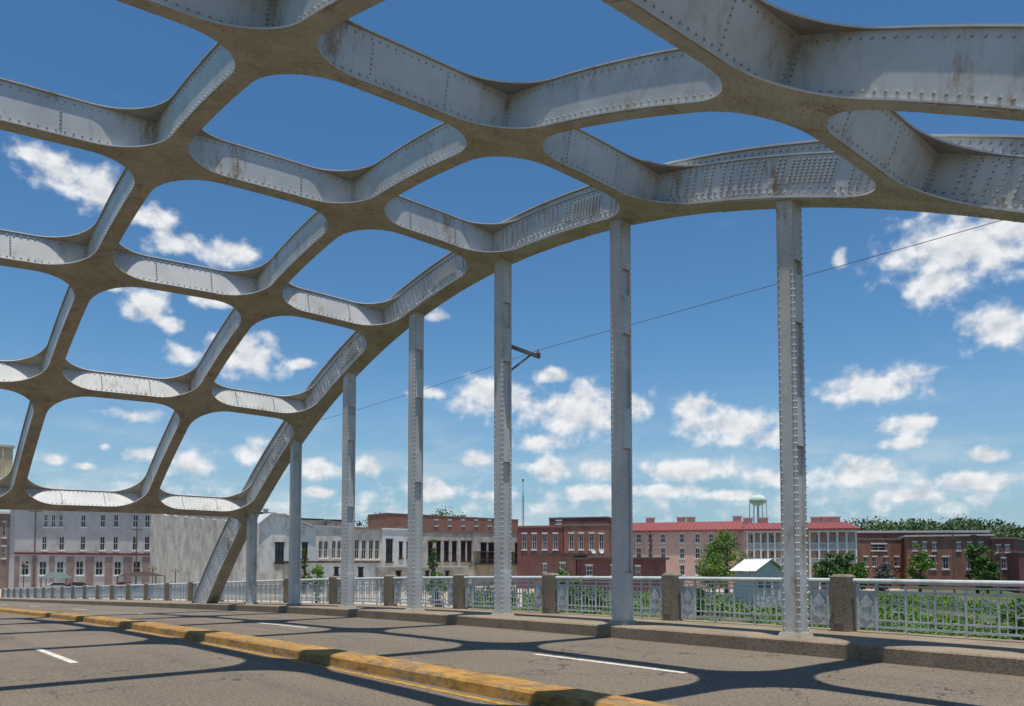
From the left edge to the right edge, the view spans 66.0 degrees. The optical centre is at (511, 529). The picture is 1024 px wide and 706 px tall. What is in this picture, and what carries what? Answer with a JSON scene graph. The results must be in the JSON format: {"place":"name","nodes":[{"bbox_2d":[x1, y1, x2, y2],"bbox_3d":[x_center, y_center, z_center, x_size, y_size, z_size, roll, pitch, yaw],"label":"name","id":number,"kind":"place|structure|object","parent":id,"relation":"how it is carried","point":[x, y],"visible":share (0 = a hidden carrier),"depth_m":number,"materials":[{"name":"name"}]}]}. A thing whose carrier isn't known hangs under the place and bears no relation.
{"place":"outdoors","nodes":[
{"label":"outdoors","id":0,"kind":"place"},
{"bbox_2d":[0,585,1022,638],"bbox_3d":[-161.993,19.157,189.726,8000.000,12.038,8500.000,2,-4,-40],"label":"ground","id":1,"kind":"structure","parent":0,"point":[978,597],"depth_m":100.30,"materials":[{"name":"green plant"}]},
{"bbox_2d":[0,511,9,588],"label":"side street building","id":2,"kind":"structure","parent":1,"relation":"on","point":[4,541],"depth_m":145.93,"materials":[{"name":"white paint"}]},
{"bbox_2d":[1,521,6,538],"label":"window","id":3,"kind":"structure","parent":2,"relation":"in","point":[4,522],"depth_m":146.11,"materials":[{"name":"white paint"}]},
{"bbox_2d":[30,510,41,587],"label":"utility pole","id":4,"kind":"object","parent":1,"relation":"on","point":[35,511],"visible":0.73,"depth_m":139.88,"materials":[{"name":"brown wood"}]},
{"bbox_2d":[43,582,64,589],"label":"parked car","id":5,"kind":"object","parent":1,"relation":"on","point":[57,584],"visible":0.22,"depth_m":133.73,"materials":[{"name":"silver metal"}]},
{"bbox_2d":[40,572,71,587],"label":"canopy","id":6,"kind":"object","parent":1,"relation":"on","point":[56,575],"visible":0.73,"depth_m":121.21,"materials":[{"name":"green metal"}]},
{"bbox_2d":[66,582,93,588],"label":"parked car","id":7,"kind":"object","parent":1,"relation":"on","point":[76,584],"visible":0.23,"depth_m":134.98,"materials":[{"name":"black paint"}]},
{"bbox_2d":[8,510,178,589],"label":"corner building","id":8,"kind":"structure","parent":1,"relation":"on","point":[93,548],"depth_m":147.69,"materials":[{"name":"white paint"}]},
{"bbox_2d":[20,561,29,575],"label":"window","id":9,"kind":"structure","parent":8,"relation":"in","point":[24,568],"depth_m":142.10,"materials":[{"name":"white paint"}]},
{"bbox_2d":[38,561,46,575],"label":"window","id":10,"kind":"structure","parent":8,"relation":"in","point":[43,565],"depth_m":143.88,"materials":[{"name":"white paint"}]},
{"bbox_2d":[41,536,47,550],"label":"window","id":11,"kind":"structure","parent":8,"relation":"in","point":[44,539],"depth_m":144.16,"materials":[{"name":"white paint"}]},
{"bbox_2d":[57,561,63,572],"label":"window","id":12,"kind":"structure","parent":8,"relation":"in","point":[60,565],"depth_m":145.75,"materials":[{"name":"white paint"}]},
{"bbox_2d":[58,536,65,550],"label":"window","id":13,"kind":"structure","parent":8,"relation":"in","point":[61,540],"depth_m":145.93,"materials":[{"name":"white paint"}]},
{"bbox_2d":[75,561,84,575],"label":"window","id":14,"kind":"structure","parent":8,"relation":"in","point":[79,565],"depth_m":147.72,"materials":[{"name":"white paint"}]},
{"bbox_2d":[79,536,86,550],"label":"window","id":15,"kind":"structure","parent":8,"relation":"in","point":[83,539],"depth_m":148.26,"materials":[{"name":"white paint"}]},
{"bbox_2d":[95,561,103,575],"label":"window","id":16,"kind":"structure","parent":8,"relation":"in","point":[99,565],"depth_m":149.94,"materials":[{"name":"white paint"}]},
{"bbox_2d":[99,536,105,550],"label":"window","id":17,"kind":"structure","parent":8,"relation":"in","point":[102,539],"depth_m":150.45,"materials":[{"name":"white paint"}]},
{"bbox_2d":[112,536,118,550],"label":"window","id":18,"kind":"structure","parent":8,"relation":"in","point":[115,540],"depth_m":151.89,"materials":[{"name":"white paint"}]},
{"bbox_2d":[113,561,120,575],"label":"window","id":19,"kind":"structure","parent":8,"relation":"in","point":[117,566],"depth_m":151.96,"materials":[{"name":"white paint"}]},
{"bbox_2d":[144,536,149,550],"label":"window","id":20,"kind":"structure","parent":8,"relation":"in","point":[147,539],"depth_m":155.68,"materials":[{"name":"grey glass"}]},
{"bbox_2d":[132,527,141,583],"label":"utility pole","id":21,"kind":"object","parent":1,"relation":"on","point":[136,529],"visible":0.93,"depth_m":149.81,"materials":[{"name":"brown wood"}]},
{"bbox_2d":[117,572,165,586],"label":"canopy","id":22,"kind":"object","parent":1,"relation":"on","point":[141,574],"visible":0.59,"depth_m":107.19,"materials":[{"name":"metal"}]},
{"bbox_2d":[150,514,258,594],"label":"stucco building","id":23,"kind":"structure","parent":1,"relation":"on","point":[185,545],"depth_m":132.04,"materials":[{"name":"white paint"}]},
{"bbox_2d":[179,512,272,519],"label":"long dark roofed building","id":24,"kind":"structure","parent":1,"relation":"on","point":[214,517],"depth_m":188.45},
{"bbox_2d":[258,513,317,591],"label":"gabled building","id":25,"kind":"structure","parent":1,"relation":"on","point":[273,540],"depth_m":132.00,"materials":[{"name":"white paint"}]},
{"bbox_2d":[274,542,284,563],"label":"window","id":26,"kind":"structure","parent":25,"relation":"in","point":[279,546],"depth_m":132.42,"materials":[{"name":"black glass"}]},
{"bbox_2d":[300,548,308,593],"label":"bush","id":27,"kind":"object","parent":1,"relation":"on","point":[304,566],"visible":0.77,"depth_m":119.68,"materials":[{"name":"green plant"}]},
{"bbox_2d":[303,564,325,602],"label":"tree","id":28,"kind":"object","parent":1,"relation":"on","point":[317,569],"visible":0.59,"depth_m":89.63,"materials":[{"name":"green plant"}]},
{"bbox_2d":[315,525,340,560],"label":"white rowhouse","id":29,"kind":"structure","parent":1,"relation":"on","point":[328,544],"depth_m":149.06,"materials":[{"name":"paint"}]},
{"bbox_2d":[337,541,340,558],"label":"window","id":30,"kind":"structure","parent":29,"relation":"in","point":[339,542],"depth_m":150.71,"materials":[{"name":"grey glass"}]},
{"bbox_2d":[301,518,355,525],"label":"dark low building","id":31,"kind":"structure","parent":1,"relation":"on","point":[314,522],"depth_m":200.82,"materials":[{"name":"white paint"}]},
{"bbox_2d":[281,561,380,592],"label":"annex","id":32,"kind":"object","parent":1,"relation":"on","point":[361,568],"visible":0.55,"depth_m":131.40,"materials":[{"name":"white paint"}]},
{"bbox_2d":[354,527,381,565],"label":"cream rowhouse","id":33,"kind":"structure","parent":1,"relation":"on","point":[367,543],"depth_m":153.40,"materials":[{"name":"white paint"}]},
{"bbox_2d":[354,540,359,559],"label":"window","id":34,"kind":"structure","parent":33,"relation":"in","point":[356,541],"depth_m":152.02,"materials":[{"name":"white paint"}]},
{"bbox_2d":[361,540,366,559],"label":"window","id":35,"kind":"structure","parent":33,"relation":"in","point":[364,541],"depth_m":153.04,"materials":[{"name":"grey glass"}]},
{"bbox_2d":[368,540,373,559],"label":"window","id":36,"kind":"structure","parent":33,"relation":"in","point":[371,541],"depth_m":154.09,"materials":[{"name":"grey glass"}]},
{"bbox_2d":[374,540,380,559],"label":"window","id":37,"kind":"structure","parent":33,"relation":"in","point":[377,541],"depth_m":154.96,"materials":[{"name":"grey glass"}]},
{"bbox_2d":[381,528,407,565],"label":"white rowhouse","id":38,"kind":"structure","parent":1,"relation":"on","point":[394,543],"depth_m":156.66,"materials":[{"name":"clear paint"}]},
{"bbox_2d":[385,539,393,562],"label":"window","id":39,"kind":"structure","parent":38,"relation":"in","point":[388,541],"depth_m":156.14,"materials":[{"name":"black glass"}]},
{"bbox_2d":[374,566,467,590],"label":"annex","id":40,"kind":"object","parent":1,"relation":"on","point":[398,571],"visible":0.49,"depth_m":137.73,"materials":[{"name":"white"}]},
{"bbox_2d":[427,539,438,584],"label":"tree","id":41,"kind":"object","parent":1,"relation":"on","point":[434,554],"visible":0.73,"depth_m":129.78,"materials":[{"name":"green plant"}]},
{"bbox_2d":[424,571,446,606],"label":"bush","id":42,"kind":"object","parent":1,"relation":"on","point":[435,574],"visible":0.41,"depth_m":69.45,"materials":[{"name":"green plant"}]},
{"bbox_2d":[368,513,518,532],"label":"brick warehouse","id":43,"kind":"structure","parent":1,"relation":"on","point":[440,523],"depth_m":201.50,"materials":[{"name":"red brick"}]},
{"bbox_2d":[423,531,471,582],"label":"grey rowhouse","id":44,"kind":"structure","parent":1,"relation":"on","point":[453,548],"depth_m":166.77,"materials":[{"name":"white paint"}]},
{"bbox_2d":[435,540,441,561],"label":"window","id":45,"kind":"structure","parent":44,"relation":"in","point":[437,543],"depth_m":165.00,"materials":[{"name":"black glass"}]},
{"bbox_2d":[443,541,449,561],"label":"window","id":46,"kind":"structure","parent":44,"relation":"in","point":[446,543],"depth_m":166.33,"materials":[{"name":"black glass"}]},
{"bbox_2d":[451,541,457,561],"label":"window","id":47,"kind":"structure","parent":44,"relation":"in","point":[453,542],"depth_m":167.68,"materials":[{"name":"black glass"}]},
{"bbox_2d":[460,540,466,561],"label":"window","id":48,"kind":"structure","parent":44,"relation":"in","point":[462,543],"depth_m":169.20,"materials":[{"name":"black glass"}]},
{"bbox_2d":[467,541,471,561],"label":"window","id":49,"kind":"structure","parent":44,"relation":"in","point":[468,542],"depth_m":170.25,"materials":[{"name":"black glass"}]},
{"bbox_2d":[431,505,463,515],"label":"tree","id":50,"kind":"object","parent":1,"relation":"on","point":[441,513],"visible":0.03,"depth_m":240.79,"materials":[{"name":"green plant"}]},
{"bbox_2d":[468,586,493,608],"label":"bush","id":51,"kind":"object","parent":1,"relation":"on","point":[482,600],"visible":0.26,"depth_m":73.08,"materials":[{"name":"green plant"}]},
{"bbox_2d":[467,531,516,585],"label":"balcony building","id":52,"kind":"structure","parent":1,"relation":"on","point":[482,553],"depth_m":172.16,"materials":[{"name":"beige paint"}]},
{"bbox_2d":[480,542,486,562],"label":"window","id":53,"kind":"structure","parent":52,"relation":"in","point":[483,544],"depth_m":172.20,"materials":[{"name":"black glass"}]},
{"bbox_2d":[488,542,493,562],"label":"window","id":54,"kind":"structure","parent":52,"relation":"in","point":[490,544],"depth_m":173.55,"materials":[{"name":"black glass"}]},
{"bbox_2d":[482,582,521,608],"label":"bush","id":55,"kind":"object","parent":1,"relation":"on","point":[512,593],"visible":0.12,"depth_m":75.23,"materials":[{"name":"green plant"}]},
{"bbox_2d":[521,479,523,588],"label":"lattice mast","id":56,"kind":"object","parent":1,"relation":"on","point":[522,500],"visible":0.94,"depth_m":149.87,"materials":[{"name":"metal"}]},
{"bbox_2d":[516,525,563,588],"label":"maroon brick building","id":57,"kind":"structure","parent":1,"relation":"on","point":[544,539],"depth_m":149.25,"materials":[{"name":"red brick"}]},
{"bbox_2d":[521,533,526,550],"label":"window","id":58,"kind":"structure","parent":57,"relation":"in","point":[524,535],"depth_m":149.94,"materials":[{"name":"white paint"}]},
{"bbox_2d":[531,533,536,550],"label":"window","id":59,"kind":"structure","parent":57,"relation":"in","point":[533,534],"depth_m":149.53,"materials":[{"name":"white paint"}]},
{"bbox_2d":[542,533,547,550],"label":"window","id":60,"kind":"structure","parent":57,"relation":"in","point":[544,534],"depth_m":149.10,"materials":[{"name":"white paint"}]},
{"bbox_2d":[552,533,557,550],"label":"window","id":61,"kind":"structure","parent":57,"relation":"in","point":[555,535],"depth_m":148.59,"materials":[{"name":"white paint"}]},
{"bbox_2d":[530,553,589,590],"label":"brick annex","id":62,"kind":"object","parent":1,"relation":"on","point":[549,563],"visible":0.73,"depth_m":122.86,"materials":[{"name":"red brick"}]},
{"bbox_2d":[553,568,587,611],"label":"bush","id":63,"kind":"object","parent":1,"relation":"on","point":[560,572],"visible":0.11,"depth_m":65.50,"materials":[{"name":"green plant"}]},
{"bbox_2d":[549,516,611,524],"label":"maroon upper block","id":64,"kind":"structure","parent":1,"relation":"on","point":[578,520],"depth_m":170.31,"materials":[{"name":"red paint"}]},
{"bbox_2d":[563,524,611,556],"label":"faded brick building","id":65,"kind":"structure","parent":1,"relation":"on","point":[583,538],"depth_m":146.31,"materials":[{"name":"red brick"}]},
{"bbox_2d":[568,532,573,550],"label":"window","id":66,"kind":"structure","parent":65,"relation":"in","point":[571,536],"depth_m":147.32,"materials":[{"name":"white paint"}]},
{"bbox_2d":[578,532,583,550],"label":"window","id":67,"kind":"structure","parent":65,"relation":"in","point":[580,533],"depth_m":146.82,"materials":[{"name":"white paint"}]},
{"bbox_2d":[588,532,594,550],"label":"window","id":68,"kind":"structure","parent":65,"relation":"in","point":[591,534],"depth_m":146.25,"materials":[{"name":"white paint"}]},
{"bbox_2d":[598,533,604,550],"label":"window","id":69,"kind":"structure","parent":65,"relation":"in","point":[601,535],"depth_m":145.68,"materials":[{"name":"white paint"}]},
{"bbox_2d":[572,586,611,612],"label":"bush","id":70,"kind":"object","parent":1,"relation":"on","point":[601,600],"visible":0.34,"depth_m":71.29,"materials":[{"name":"green plant"}]},
{"bbox_2d":[572,557,669,593],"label":"brick annex","id":71,"kind":"object","parent":1,"relation":"on","point":[602,566],"visible":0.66,"depth_m":120.29,"materials":[{"name":"red brick"}]},
{"bbox_2d":[585,564,592,575],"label":"window","id":72,"kind":"structure","parent":71,"relation":"in","point":[588,566],"depth_m":121.39,"materials":[{"name":"white paint"}]},
{"bbox_2d":[633,516,742,588],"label":"hotel","id":73,"kind":"structure","parent":1,"relation":"on","point":[679,541],"depth_m":152.12,"materials":[{"name":"pink paint"}]},
{"bbox_2d":[685,584,711,615],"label":"bush","id":74,"kind":"object","parent":1,"relation":"on","point":[698,600],"visible":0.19,"depth_m":70.94,"materials":[{"name":"green plant"}]},
{"bbox_2d":[694,551,729,594],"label":"tree","id":75,"kind":"object","parent":1,"relation":"on","point":[713,566],"visible":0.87,"depth_m":117.56,"materials":[{"name":"green plant"}]},
{"bbox_2d":[695,528,756,592],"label":"tree","id":76,"kind":"object","parent":1,"relation":"on","point":[719,547],"visible":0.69,"depth_m":124.50,"materials":[{"name":"green plant"}]},
{"bbox_2d":[730,559,781,610],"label":"riverside pavilion","id":77,"kind":"structure","parent":1,"relation":"on","point":[770,568],"depth_m":78.81,"materials":[{"name":"white metal"}]},
{"bbox_2d":[749,495,766,522],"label":"water tower","id":78,"kind":"structure","parent":1,"relation":"on","point":[757,500],"depth_m":418.85,"materials":[{"name":"white metal"}]},
{"bbox_2d":[521,589,1021,639],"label":"vine bank","id":79,"kind":"structure","parent":1,"relation":"on","point":[924,616],"depth_m":77.13,"materials":[{"name":"green plant"}]},
{"bbox_2d":[740,516,860,588],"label":"hotel wing","id":80,"kind":"structure","parent":1,"relation":"on","point":[825,535],"depth_m":137.28,"materials":[{"name":"white paint"}]},
{"bbox_2d":[810,552,847,588],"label":"tree","id":81,"kind":"object","parent":1,"relation":"on","point":[825,572],"visible":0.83,"depth_m":117.26,"materials":[{"name":"green plant"}]},
{"bbox_2d":[830,552,858,573],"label":"tree","id":82,"kind":"object","parent":1,"relation":"on","point":[843,564],"visible":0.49,"depth_m":119.24,"materials":[{"name":"green plant"}]},
{"bbox_2d":[845,561,870,589],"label":"tree","id":83,"kind":"object","parent":1,"relation":"on","point":[857,570],"visible":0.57,"depth_m":114.91,"materials":[{"name":"green plant"}]},
{"bbox_2d":[854,538,904,588],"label":"brick shop","id":84,"kind":"structure","parent":1,"relation":"on","point":[872,553],"depth_m":149.09,"materials":[{"name":"red brick"}]},
{"bbox_2d":[871,543,887,550],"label":"window","id":85,"kind":"structure","parent":84,"relation":"in","point":[874,546],"depth_m":149.10,"materials":[{"name":"white paint"}]},
{"bbox_2d":[868,561,897,590],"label":"tree","id":86,"kind":"object","parent":1,"relation":"on","point":[882,568],"visible":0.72,"depth_m":111.31,"materials":[{"name":"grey plant"}]},
{"bbox_2d":[854,530,989,537],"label":"pale roofed warehouse","id":87,"kind":"structure","parent":1,"relation":"on","point":[878,534],"depth_m":179.07,"materials":[{"name":"white metal"}]},
{"bbox_2d":[903,544,940,591],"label":"tree","id":88,"kind":"object","parent":1,"relation":"on","point":[921,563],"visible":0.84,"depth_m":124.51,"materials":[{"name":"green plant"}]},
{"bbox_2d":[843,514,1023,559],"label":"wood","id":89,"kind":"object","parent":1,"relation":"on","point":[1002,530],"visible":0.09,"depth_m":264.86,"materials":[{"name":"green plant"}]},
{"bbox_2d":[898,534,993,589],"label":"brick warehouse","id":90,"kind":"structure","parent":1,"relation":"on","point":[938,549],"depth_m":142.72,"materials":[{"name":"red brick"}]},
{"bbox_2d":[942,556,949,569],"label":"window","id":91,"kind":"structure","parent":90,"relation":"in","point":[945,558],"depth_m":142.72,"materials":[{"name":"white paint"}]},
{"bbox_2d":[951,534,956,592],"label":"utility pole","id":92,"kind":"object","parent":1,"relation":"on","point":[953,538],"visible":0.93,"depth_m":119.79,"materials":[{"name":"brown wood"}]},
{"bbox_2d":[963,534,989,592],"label":"tree","id":93,"kind":"object","parent":1,"relation":"on","point":[972,556],"visible":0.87,"depth_m":121.79,"materials":[{"name":"green plant"}]},
{"bbox_2d":[972,551,1003,593],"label":"tree","id":94,"kind":"object","parent":1,"relation":"on","point":[984,572],"visible":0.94,"depth_m":119.56,"materials":[{"name":"green plant"}]},
{"bbox_2d":[998,545,1002,593],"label":"utility pole","id":95,"kind":"object","parent":1,"relation":"on","point":[1000,548],"visible":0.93,"depth_m":117.79,"materials":[{"name":"brown wood"}]},
{"bbox_2d":[981,594,1023,640],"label":"bush","id":96,"kind":"object","parent":1,"relation":"on","point":[1011,614],"visible":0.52,"depth_m":65.64,"materials":[{"name":"green plant"}]},
{"bbox_2d":[991,537,1023,590],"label":"brick warehouse","id":97,"kind":"structure","parent":1,"relation":"on","point":[1011,544],"depth_m":137.02,"materials":[{"name":"red brick"}]},
{"bbox_2d":[1008,552,1023,593],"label":"brick shed","id":98,"kind":"structure","parent":1,"relation":"on","point":[1016,564],"depth_m":131.38,"materials":[{"name":"red brick"}]},
{"bbox_2d":[0,601,1023,705],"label":"road","id":99,"kind":"structure","parent":0,"point":[116,667],"depth_m":11.89,"materials":[{"name":"grey asphalt"}]},
{"bbox_2d":[35,648,78,662],"bbox_3d":[-8.157,2.238,14.036,0.126,0.027,3.276,2,-4,-40],"label":"road marking","id":100,"kind":"object","parent":99,"relation":"on","point":[56,656],"visible":1,"depth_m":13.77,"materials":[{"name":"white paint"}]},
{"bbox_2d":[6,613,517,705],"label":"road marking","id":101,"kind":"object","parent":99,"relation":"on","point":[469,696],"visible":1,"depth_m":11.72,"materials":[{"name":"yellow paint"}]},
{"bbox_2d":[0,607,675,705],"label":"road median","id":102,"kind":"object","parent":99,"relation":"on","point":[527,692],"visible":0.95,"depth_m":11.10,"materials":[{"name":"yellow paint"}]},
{"bbox_2d":[534,654,687,672],"bbox_3d":[1.462,2.142,12.682,0.126,0.002,3.276,2,-4,-40],"label":"road marking","id":103,"kind":"object","parent":99,"relation":"on","point":[612,663],"visible":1,"depth_m":12.54,"materials":[{"name":"white paint"}]},
{"bbox_2d":[0,597,1023,676],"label":"sidewalk","id":104,"kind":"structure","parent":0,"point":[991,655],"depth_m":15.85,"materials":[{"name":"concrete"}]},
{"bbox_2d":[0,0,1023,637],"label":"arch bridge","id":105,"kind":"structure","parent":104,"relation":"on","point":[842,94],"depth_m":15.29,"materials":[{"name":"grey paint"}]},
{"bbox_2d":[512,345,540,369],"bbox_3d":[0.324,-4.607,21.636,1.203,0.860,0.150,2,-4,-40],"label":"line bracket","id":106,"kind":"object","parent":105,"relation":"attached to","point":[530,353],"visible":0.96,"depth_m":21.65,"materials":[{"name":"metal"}]},
{"bbox_2d":[322,220,1001,419],"bbox_3d":[9.776,-5.307,11.204,0.649,0.411,54.397,2,-4,-41],"label":"power line","id":107,"kind":"object","parent":106,"relation":"attached to","point":[725,298],"visible":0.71,"depth_m":16.96,"materials":[{"name":"metal"}]},
{"bbox_2d":[1,573,1023,638],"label":"bridge railing","id":108,"kind":"object","parent":104,"relation":"on","point":[832,604],"visible":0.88,"depth_m":18.98,"materials":[{"name":"grey metal"}]},
{"bbox_2d":[0,0,1023,527],"label":"sky","id":109,"kind":"structure","parent":0,"point":[914,355],"materials":[{"name":"blue"}]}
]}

